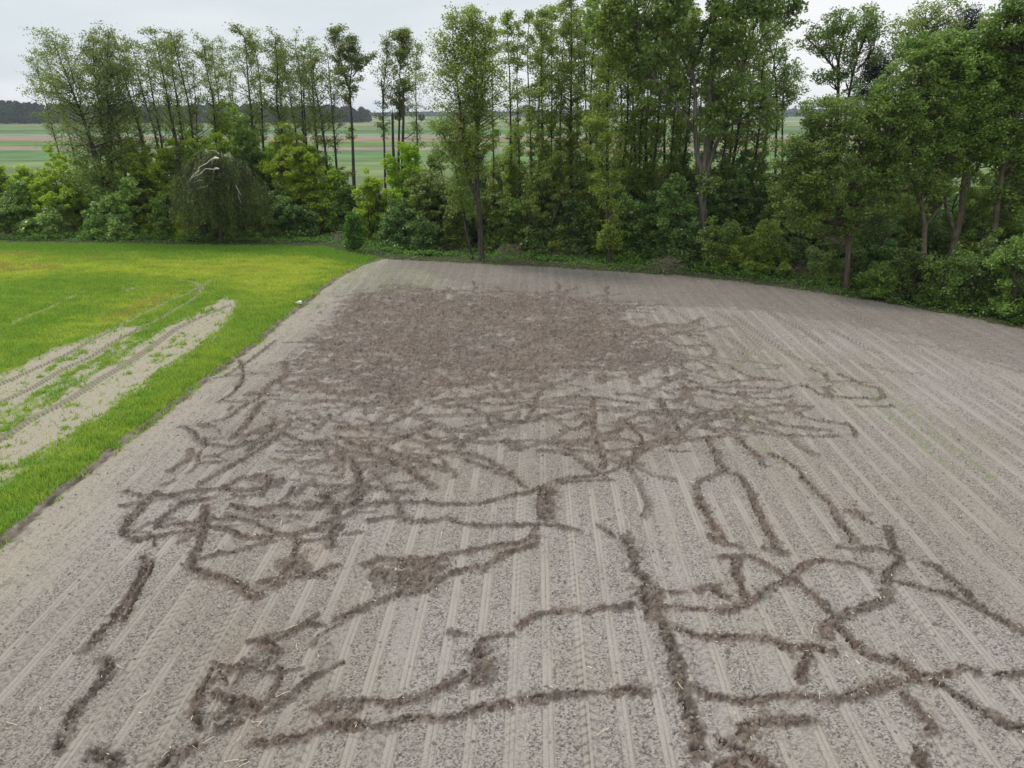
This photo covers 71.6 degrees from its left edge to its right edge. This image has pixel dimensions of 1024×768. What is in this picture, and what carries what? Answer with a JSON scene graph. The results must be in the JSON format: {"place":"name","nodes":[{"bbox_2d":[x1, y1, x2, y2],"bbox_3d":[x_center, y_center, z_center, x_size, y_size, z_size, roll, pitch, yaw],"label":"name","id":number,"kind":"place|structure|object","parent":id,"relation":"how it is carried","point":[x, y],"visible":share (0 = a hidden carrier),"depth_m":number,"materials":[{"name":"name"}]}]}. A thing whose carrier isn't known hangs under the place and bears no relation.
{"place":"outdoors","nodes":[
{"label":"outdoors","id":0,"kind":"place"},
{"bbox_2d":[0,0,1015,112],"label":"sky","id":1,"kind":"structure","parent":0,"point":[368,19],"materials":[{"name":"white"}]},
{"bbox_2d":[0,116,1022,175],"bbox_3d":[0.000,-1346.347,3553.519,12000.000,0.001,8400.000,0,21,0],"label":"farmland","id":2,"kind":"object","parent":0,"point":[18,142],"depth_m":311.45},
{"bbox_2d":[0,100,371,123],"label":"distant wood","id":3,"kind":"object","parent":2,"relation":"on","point":[10,111],"visible":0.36,"depth_m":838.84,"materials":[{"name":"green plant"}]},
{"bbox_2d":[0,176,1023,767],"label":"ground","id":4,"kind":"structure","parent":0,"point":[508,736],"depth_m":21.51,"materials":[{"name":"soil"}]},
{"bbox_2d":[0,179,40,236],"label":"bush","id":5,"kind":"object","parent":4,"relation":"on","point":[14,207],"visible":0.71,"depth_m":72.43,"materials":[{"name":"green plant"}]},
{"bbox_2d":[18,49,69,155],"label":"alder tree","id":6,"kind":"object","parent":4,"relation":"on","point":[51,104],"visible":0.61,"depth_m":81.49,"materials":[{"name":"green plant"}]},
{"bbox_2d":[15,204,74,239],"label":"bush","id":7,"kind":"object","parent":4,"relation":"on","point":[49,219],"visible":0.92,"depth_m":72.11,"materials":[{"name":"green plant"}]},
{"bbox_2d":[10,144,91,232],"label":"bush","id":8,"kind":"object","parent":4,"relation":"on","point":[75,202],"visible":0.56,"depth_m":74.17,"materials":[{"name":"green plant"}]},
{"bbox_2d":[16,24,143,205],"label":"alder tree","id":9,"kind":"object","parent":4,"relation":"on","point":[98,164],"visible":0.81,"depth_m":68.54,"materials":[{"name":"green plant"}]},
{"bbox_2d":[75,207,106,239],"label":"bush","id":10,"kind":"object","parent":4,"relation":"on","point":[92,224],"visible":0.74,"depth_m":71.10,"materials":[{"name":"green plant"}]},
{"bbox_2d":[49,20,151,190],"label":"alder tree","id":11,"kind":"object","parent":4,"relation":"on","point":[107,95],"visible":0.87,"depth_m":69.53,"materials":[{"name":"green plant"}]},
{"bbox_2d":[55,30,148,200],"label":"alder tree","id":12,"kind":"object","parent":4,"relation":"on","point":[97,74],"visible":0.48,"depth_m":69.77,"materials":[{"name":"green plant"}]},
{"bbox_2d":[82,162,142,239],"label":"bush","id":13,"kind":"object","parent":4,"relation":"on","point":[118,216],"visible":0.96,"depth_m":70.70,"materials":[{"name":"green plant"}]},
{"bbox_2d":[89,35,161,164],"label":"alder tree","id":14,"kind":"object","parent":4,"relation":"on","point":[126,49],"visible":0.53,"depth_m":72.39,"materials":[{"name":"green plant"}]},
{"bbox_2d":[124,37,172,175],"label":"alder tree","id":15,"kind":"object","parent":4,"relation":"on","point":[162,138],"visible":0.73,"depth_m":73.13,"materials":[{"name":"green plant"}]},
{"bbox_2d":[119,135,178,234],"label":"bush","id":16,"kind":"object","parent":4,"relation":"on","point":[153,178],"visible":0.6,"depth_m":72.75,"materials":[{"name":"green plant"}]},
{"bbox_2d":[128,25,191,187],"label":"alder tree","id":17,"kind":"object","parent":4,"relation":"on","point":[171,121],"visible":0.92,"depth_m":70.91,"materials":[{"name":"green plant"}]},
{"bbox_2d":[146,192,178,238],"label":"bush","id":18,"kind":"object","parent":4,"relation":"on","point":[162,219],"visible":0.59,"depth_m":70.84,"materials":[{"name":"green plant"}]},
{"bbox_2d":[144,29,187,167],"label":"alder tree","id":19,"kind":"object","parent":4,"relation":"on","point":[177,101],"visible":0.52,"depth_m":75.85,"materials":[{"name":"green plant"}]},
{"bbox_2d":[159,30,206,158],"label":"alder tree","id":20,"kind":"object","parent":4,"relation":"on","point":[190,123],"visible":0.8,"depth_m":73.65,"materials":[{"name":"green plant"}]},
{"bbox_2d":[0,241,381,549],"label":"crop","id":21,"kind":"object","parent":4,"relation":"on","point":[72,279],"visible":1,"depth_m":46.39,"materials":[{"name":"plant"}]},
{"bbox_2d":[185,29,229,160],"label":"alder tree","id":22,"kind":"object","parent":4,"relation":"on","point":[213,112],"visible":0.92,"depth_m":75.74,"materials":[{"name":"green plant"}]},
{"bbox_2d":[167,100,266,209],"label":"bush","id":23,"kind":"object","parent":4,"relation":"on","point":[224,145],"visible":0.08,"depth_m":77.60,"materials":[{"name":"green plant"}]},
{"bbox_2d":[167,145,272,243],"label":"willow tree","id":24,"kind":"object","parent":4,"relation":"on","point":[214,186],"visible":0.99,"depth_m":66.82,"materials":[{"name":"green plant"}]},
{"bbox_2d":[207,19,268,163],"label":"alder tree","id":25,"kind":"object","parent":4,"relation":"on","point":[249,60],"visible":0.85,"depth_m":73.24,"materials":[{"name":"green plant"}]},
{"bbox_2d":[224,112,274,230],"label":"bush","id":26,"kind":"object","parent":4,"relation":"on","point":[243,147],"visible":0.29,"depth_m":73.34,"materials":[{"name":"green plant"}]},
{"bbox_2d":[237,26,278,151],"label":"alder tree","id":27,"kind":"object","parent":4,"relation":"on","point":[263,130],"visible":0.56,"depth_m":77.14,"materials":[{"name":"green plant"}]},
{"bbox_2d":[253,26,295,162],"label":"alder tree","id":28,"kind":"object","parent":4,"relation":"on","point":[276,64],"visible":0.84,"depth_m":72.56,"materials":[{"name":"green plant"}]},
{"bbox_2d":[252,180,296,237],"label":"bush","id":29,"kind":"object","parent":4,"relation":"on","point":[279,185],"visible":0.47,"depth_m":71.55,"materials":[{"name":"green plant"}]},
{"bbox_2d":[270,199,319,240],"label":"bush","id":30,"kind":"object","parent":4,"relation":"on","point":[298,223],"visible":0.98,"depth_m":70.98,"materials":[{"name":"green plant"}]},
{"bbox_2d":[263,121,331,223],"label":"bush","id":31,"kind":"object","parent":4,"relation":"on","point":[295,162],"visible":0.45,"depth_m":72.68,"materials":[{"name":"green plant"}]},
{"bbox_2d":[280,26,315,145],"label":"alder tree","id":32,"kind":"object","parent":4,"relation":"on","point":[297,57],"visible":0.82,"depth_m":73.66,"materials":[{"name":"green plant"}]},
{"bbox_2d":[289,49,348,175],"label":"alder tree","id":33,"kind":"object","parent":4,"relation":"on","point":[321,140],"visible":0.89,"depth_m":72.18,"materials":[{"name":"green plant"}]},
{"bbox_2d":[295,151,343,234],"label":"bush","id":34,"kind":"object","parent":4,"relation":"on","point":[310,167],"visible":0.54,"depth_m":72.81,"materials":[{"name":"green plant"}]},
{"bbox_2d":[315,41,349,174],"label":"alder tree","id":35,"kind":"object","parent":4,"relation":"on","point":[338,124],"visible":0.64,"depth_m":74.37,"materials":[{"name":"green plant"}]},
{"bbox_2d":[311,166,354,233],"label":"bush","id":36,"kind":"object","parent":4,"relation":"on","point":[334,221],"visible":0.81,"depth_m":72.59,"materials":[{"name":"green plant"}]},
{"bbox_2d":[320,23,380,202],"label":"alder tree","id":37,"kind":"object","parent":4,"relation":"on","point":[354,61],"visible":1,"depth_m":69.11,"materials":[{"name":"green plant"}]},
{"bbox_2d":[343,210,365,250],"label":"bush","id":38,"kind":"object","parent":4,"relation":"on","point":[353,233],"visible":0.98,"depth_m":64.90,"materials":[{"name":"green plant"}]},
{"bbox_2d":[351,168,398,241],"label":"bush","id":39,"kind":"object","parent":4,"relation":"on","point":[373,205],"visible":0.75,"depth_m":68.81,"materials":[{"name":"green plant"}]},
{"bbox_2d":[367,34,400,195],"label":"alder tree","id":40,"kind":"object","parent":4,"relation":"on","point":[386,51],"visible":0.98,"depth_m":70.23,"materials":[{"name":"green plant"}]},
{"bbox_2d":[376,197,417,250],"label":"bush","id":41,"kind":"object","parent":4,"relation":"on","point":[395,225],"visible":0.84,"depth_m":65.53,"materials":[{"name":"green plant"}]},
{"bbox_2d":[379,141,425,214],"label":"bush","id":42,"kind":"object","parent":4,"relation":"on","point":[408,164],"visible":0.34,"depth_m":69.81,"materials":[{"name":"green plant"}]},
{"bbox_2d":[380,25,427,182],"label":"alder tree","id":43,"kind":"object","parent":4,"relation":"on","point":[402,36],"visible":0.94,"depth_m":70.12,"materials":[{"name":"green plant"}]},
{"bbox_2d":[402,40,432,147],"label":"alder tree","id":44,"kind":"object","parent":4,"relation":"on","point":[415,122],"visible":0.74,"depth_m":73.07,"materials":[{"name":"green plant"}]},
{"bbox_2d":[409,214,444,255],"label":"bush","id":45,"kind":"object","parent":4,"relation":"on","point":[426,234],"visible":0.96,"depth_m":63.73,"materials":[{"name":"green plant"}]},
{"bbox_2d":[402,151,453,236],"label":"bush","id":46,"kind":"object","parent":4,"relation":"on","point":[425,203],"visible":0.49,"depth_m":66.53,"materials":[{"name":"green plant"}]},
{"bbox_2d":[427,193,474,250],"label":"bush","id":47,"kind":"object","parent":4,"relation":"on","point":[453,229],"visible":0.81,"depth_m":64.42,"materials":[{"name":"green plant"}]},
{"bbox_2d":[417,107,487,258],"bbox_3d":[-4.533,-16.730,60.040,5.925,12.492,5.632,17,27,37],"label":"alder tree","id":48,"kind":"object","parent":4,"relation":"on","point":[460,196],"visible":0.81,"depth_m":59.26,"materials":[{"name":"green plant"}]},
{"bbox_2d":[4,227,917,298],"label":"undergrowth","id":49,"kind":"object","parent":4,"relation":"on","point":[524,257],"visible":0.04,"depth_m":61.78,"materials":[{"name":"green plant"}]},
{"bbox_2d":[794,1,890,268],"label":"oak tree","id":50,"kind":"object","parent":49,"relation":"on","point":[867,31],"visible":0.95,"depth_m":52.25,"materials":[{"name":"green plant"}]},
{"bbox_2d":[846,49,901,207],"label":"pine tree","id":51,"kind":"object","parent":49,"relation":"on","point":[869,73],"visible":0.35,"depth_m":56.62,"materials":[{"name":"green plant"}]},
{"bbox_2d":[402,1,525,261],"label":"alder tree","id":52,"kind":"object","parent":4,"relation":"on","point":[478,103],"visible":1,"depth_m":55.69,"materials":[{"name":"green plant"}]},
{"bbox_2d":[472,178,511,252],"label":"bush","id":53,"kind":"object","parent":4,"relation":"on","point":[489,226],"visible":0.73,"depth_m":64.31,"materials":[{"name":"green plant"}]},
{"bbox_2d":[474,144,538,202],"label":"bush","id":54,"kind":"object","parent":4,"relation":"on","point":[498,177],"visible":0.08,"depth_m":73.47,"materials":[{"name":"green plant"}]},
{"bbox_2d":[0,225,1023,325],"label":"nettles","id":55,"kind":"object","parent":4,"relation":"on","point":[275,238],"visible":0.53,"depth_m":61.02,"materials":[{"name":"green plant"}]},
{"bbox_2d":[1,263,1023,767],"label":"clods","id":56,"kind":"object","parent":4,"relation":"on","point":[175,761],"visible":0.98,"depth_m":23.98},
{"bbox_2d":[495,9,529,200],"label":"alder tree","id":57,"kind":"object","parent":4,"relation":"on","point":[509,176],"visible":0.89,"depth_m":65.23,"materials":[{"name":"green plant"}]},
{"bbox_2d":[492,196,532,254],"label":"bush","id":58,"kind":"object","parent":4,"relation":"on","point":[512,232],"visible":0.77,"depth_m":63.65,"materials":[{"name":"green plant"}]},
{"bbox_2d":[513,9,539,186],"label":"alder tree","id":59,"kind":"object","parent":4,"relation":"on","point":[532,41],"visible":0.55,"depth_m":67.05,"materials":[{"name":"green plant"}]},
{"bbox_2d":[522,223,557,260],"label":"bush","id":60,"kind":"object","parent":4,"relation":"on","point":[536,239],"visible":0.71,"depth_m":61.83,"materials":[{"name":"green plant"}]},
{"bbox_2d":[520,16,559,187],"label":"alder tree","id":61,"kind":"object","parent":4,"relation":"on","point":[536,141],"visible":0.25,"depth_m":65.55,"materials":[{"name":"green plant"}]},
{"bbox_2d":[521,4,566,206],"bbox_3d":[2.582,-21.862,62.503,3.721,20.563,5.185,-14,25,-32],"label":"alder tree","id":62,"kind":"object","parent":4,"relation":"on","point":[544,151],"visible":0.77,"depth_m":60.66,"materials":[{"name":"green plant"}]},
{"bbox_2d":[512,150,577,254],"bbox_3d":[2.857,-15.950,62.720,5.954,9.127,6.728,0,21,0],"label":"bush","id":63,"kind":"object","parent":4,"relation":"on","point":[546,216],"visible":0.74,"depth_m":61.82,"materials":[{"name":"green plant"}]},
{"bbox_2d":[531,4,566,158],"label":"alder tree","id":64,"kind":"object","parent":4,"relation":"on","point":[550,129],"visible":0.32,"depth_m":66.69,"materials":[{"name":"green plant"}]},
{"bbox_2d":[548,1,577,183],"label":"alder tree","id":65,"kind":"object","parent":4,"relation":"on","point":[559,147],"visible":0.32,"depth_m":65.33,"materials":[{"name":"green plant"}]},
{"bbox_2d":[547,0,592,214],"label":"alder tree","id":66,"kind":"object","parent":4,"relation":"on","point":[570,143],"visible":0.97,"depth_m":61.30,"materials":[{"name":"green plant"}]},
{"bbox_2d":[548,196,596,259],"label":"bush","id":67,"kind":"object","parent":4,"relation":"on","point":[576,238],"visible":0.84,"depth_m":61.41,"materials":[{"name":"green plant"}]},
{"bbox_2d":[566,0,605,194],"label":"alder tree","id":68,"kind":"object","parent":4,"relation":"on","point":[578,75],"visible":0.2,"depth_m":65.38,"materials":[{"name":"green plant"}]},
{"bbox_2d":[560,164,615,257],"bbox_3d":[6.968,-15.218,62.338,4.100,8.023,5.256,-11,24,-27],"label":"bush","id":69,"kind":"object","parent":4,"relation":"on","point":[596,213],"visible":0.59,"depth_m":61.52,"materials":[{"name":"green plant"}]},
{"bbox_2d":[574,0,610,195],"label":"alder tree","id":70,"kind":"object","parent":4,"relation":"on","point":[591,167],"visible":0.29,"depth_m":64.26,"materials":[{"name":"green plant"}]},
{"bbox_2d":[574,0,634,266],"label":"alder tree","id":71,"kind":"object","parent":4,"relation":"on","point":[609,240],"visible":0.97,"depth_m":55.28,"materials":[{"name":"green plant"}]},
{"bbox_2d":[603,185,644,261],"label":"bush","id":72,"kind":"object","parent":4,"relation":"on","point":[625,218],"visible":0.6,"depth_m":60.02,"materials":[{"name":"green plant"}]},
{"bbox_2d":[609,0,650,208],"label":"alder tree","id":73,"kind":"object","parent":4,"relation":"on","point":[627,126],"visible":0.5,"depth_m":63.26,"materials":[{"name":"green plant"}]},
{"bbox_2d":[624,19,662,199],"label":"alder tree","id":74,"kind":"object","parent":4,"relation":"on","point":[638,188],"visible":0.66,"depth_m":64.22,"materials":[{"name":"green plant"}]},
{"bbox_2d":[623,189,671,264],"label":"bush","id":75,"kind":"object","parent":4,"relation":"on","point":[642,247],"visible":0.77,"depth_m":59.51,"materials":[{"name":"green plant"}]},
{"bbox_2d":[629,2,672,204],"bbox_3d":[12.468,-23.293,64.752,3.938,21.375,4.625,6,22,16],"label":"alder tree","id":76,"kind":"object","parent":4,"relation":"on","point":[645,158],"visible":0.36,"depth_m":64.99,"materials":[{"name":"green plant"}]},
{"bbox_2d":[635,7,681,197],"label":"alder tree","id":77,"kind":"object","parent":4,"relation":"on","point":[659,130],"visible":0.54,"depth_m":65.39,"materials":[{"name":"green plant"}]},
{"bbox_2d":[644,172,697,266],"bbox_3d":[13.177,-13.642,58.924,3.849,7.535,4.669,-11,23,-26],"label":"bush","id":78,"kind":"object","parent":4,"relation":"on","point":[666,223],"visible":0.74,"depth_m":58.19,"materials":[{"name":"green plant"}]},
{"bbox_2d":[659,5,698,190],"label":"alder tree","id":79,"kind":"object","parent":4,"relation":"on","point":[670,163],"visible":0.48,"depth_m":65.88,"materials":[{"name":"green plant"}]},
{"bbox_2d":[666,6,706,205],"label":"alder tree","id":80,"kind":"object","parent":4,"relation":"on","point":[686,140],"visible":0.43,"depth_m":66.92,"materials":[{"name":"green plant"}]},
{"bbox_2d":[665,217,711,270],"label":"bush","id":81,"kind":"object","parent":4,"relation":"on","point":[690,255],"visible":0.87,"depth_m":57.49,"materials":[{"name":"green plant"}]},
{"bbox_2d":[573,0,808,238],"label":"poplar tree","id":82,"kind":"object","parent":4,"relation":"on","point":[667,16],"visible":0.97,"depth_m":54.10,"materials":[{"name":"green plant"}]},
{"bbox_2d":[694,215,744,271],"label":"bush","id":83,"kind":"object","parent":4,"relation":"on","point":[716,252],"visible":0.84,"depth_m":56.16,"materials":[{"name":"green plant"}]},
{"bbox_2d":[704,18,749,238],"bbox_3d":[18.681,-21.830,62.593,4.356,20.156,3.851,15,26,34],"label":"alder tree","id":84,"kind":"object","parent":4,"relation":"on","point":[726,137],"visible":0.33,"depth_m":62.62,"materials":[{"name":"green plant"}]},
{"bbox_2d":[717,4,765,199],"bbox_3d":[20.078,-22.639,63.230,3.938,21.240,4.625,-11,23,-26],"label":"alder tree","id":85,"kind":"object","parent":4,"relation":"on","point":[737,133],"visible":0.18,"depth_m":63.25,"materials":[{"name":"green plant"}]},
{"bbox_2d":[707,170,781,241],"bbox_3d":[21.098,-15.582,64.106,7.136,7.450,6.735,-2,21,-5],"label":"bush","id":86,"kind":"object","parent":4,"relation":"on","point":[758,188],"visible":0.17,"depth_m":62.67,"materials":[{"name":"green plant"}]},
{"bbox_2d":[707,149,783,243],"bbox_3d":[20.612,-15.992,62.855,7.026,9.113,8.129,20,28,41],"label":"bush","id":87,"kind":"object","parent":4,"relation":"on","point":[720,200],"visible":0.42,"depth_m":62.03,"materials":[{"name":"green plant"}]},
{"bbox_2d":[711,218,795,274],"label":"bush","id":88,"kind":"object","parent":4,"relation":"on","point":[762,249],"visible":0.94,"depth_m":55.05,"materials":[{"name":"green plant"}]},
{"bbox_2d":[741,19,792,197],"bbox_3d":[22.153,-22.549,64.484,4.356,20.148,3.851,4,21,11],"label":"alder tree","id":89,"kind":"object","parent":4,"relation":"on","point":[759,69],"visible":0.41,"depth_m":63.08,"materials":[{"name":"green plant"}]},
{"bbox_2d":[750,9,795,187],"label":"alder tree","id":90,"kind":"object","parent":4,"relation":"on","point":[765,146],"visible":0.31,"depth_m":65.92,"materials":[{"name":"green plant"}]},
{"bbox_2d":[772,50,810,173],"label":"alder tree","id":91,"kind":"object","parent":4,"relation":"on","point":[794,77],"visible":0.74,"depth_m":61.37,"materials":[{"name":"green plant"}]},
{"bbox_2d":[775,237,818,275],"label":"bush","id":92,"kind":"object","parent":4,"relation":"on","point":[797,245],"visible":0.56,"depth_m":55.74,"materials":[{"name":"green plant"}]},
{"bbox_2d":[805,237,845,283],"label":"bush","id":93,"kind":"object","parent":4,"relation":"on","point":[826,264],"visible":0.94,"depth_m":52.61,"materials":[{"name":"green plant"}]},
{"bbox_2d":[765,92,905,291],"bbox_3d":[21.842,-12.789,48.544,9.177,13.341,5.646,-8,22,-19],"label":"willow tree","id":94,"kind":"object","parent":4,"relation":"on","point":[814,189],"visible":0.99,"depth_m":47.32,"materials":[{"name":"green plant"}]},
{"bbox_2d":[842,205,906,286],"bbox_3d":[25.962,-9.873,50.995,3.734,6.146,3.531,-12,24,-29],"label":"bush","id":95,"kind":"object","parent":4,"relation":"on","point":[875,250],"visible":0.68,"depth_m":50.60,"materials":[{"name":"green plant"}]},
{"bbox_2d":[854,260,901,298],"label":"bush","id":96,"kind":"object","parent":4,"relation":"on","point":[883,273],"visible":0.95,"depth_m":48.35,"materials":[{"name":"green plant"}]},
{"bbox_2d":[863,185,942,271],"bbox_3d":[30.556,-12.298,55.504,6.497,7.464,6.884,-6,22,-15],"label":"bush","id":97,"kind":"object","parent":4,"relation":"on","point":[909,211],"visible":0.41,"depth_m":53.88,"materials":[{"name":"green plant"}]},
{"bbox_2d":[877,238,948,304],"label":"bush","id":98,"kind":"object","parent":4,"relation":"on","point":[911,284],"visible":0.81,"depth_m":47.25,"materials":[{"name":"green plant"}]},
{"bbox_2d":[859,38,972,278],"bbox_3d":[26.839,-14.443,48.369,7.580,16.595,4.586,0,21,0],"label":"robinia tree","id":99,"kind":"object","parent":4,"relation":"on","point":[904,108],"visible":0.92,"depth_m":46.49,"materials":[{"name":"green plant"}]},
{"bbox_2d":[881,0,970,214],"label":"alder tree","id":100,"kind":"object","parent":4,"relation":"on","point":[924,23],"visible":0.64,"depth_m":49.97,"materials":[{"name":"green plant"}]},
{"bbox_2d":[913,241,982,311],"bbox_3d":[28.524,-6.977,46.098,3.145,4.423,3.594,-14,25,-32],"label":"bush","id":101,"kind":"object","parent":4,"relation":"on","point":[945,282],"visible":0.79,"depth_m":45.88,"materials":[{"name":"green plant"}]},
{"bbox_2d":[892,27,1023,273],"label":"maple tree","id":102,"kind":"object","parent":4,"relation":"on","point":[968,60],"visible":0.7,"depth_m":46.12,"materials":[{"name":"green plant"}]},
{"bbox_2d":[944,234,1003,311],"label":"bush","id":103,"kind":"object","parent":4,"relation":"on","point":[979,281],"visible":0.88,"depth_m":44.56,"materials":[{"name":"green plant"}]},
{"bbox_2d":[932,167,1023,276],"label":"bush","id":104,"kind":"object","parent":4,"relation":"on","point":[978,205],"visible":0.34,"depth_m":50.95,"materials":[{"name":"green plant"}]},
{"bbox_2d":[964,0,1023,249],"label":"maple tree","id":105,"kind":"object","parent":4,"relation":"on","point":[1009,182],"visible":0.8,"depth_m":45.97,"materials":[{"name":"green plant"}]},
{"bbox_2d":[978,233,1023,318],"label":"bush","id":106,"kind":"object","parent":4,"relation":"on","point":[1004,300],"visible":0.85,"depth_m":43.01,"materials":[{"name":"green plant"}]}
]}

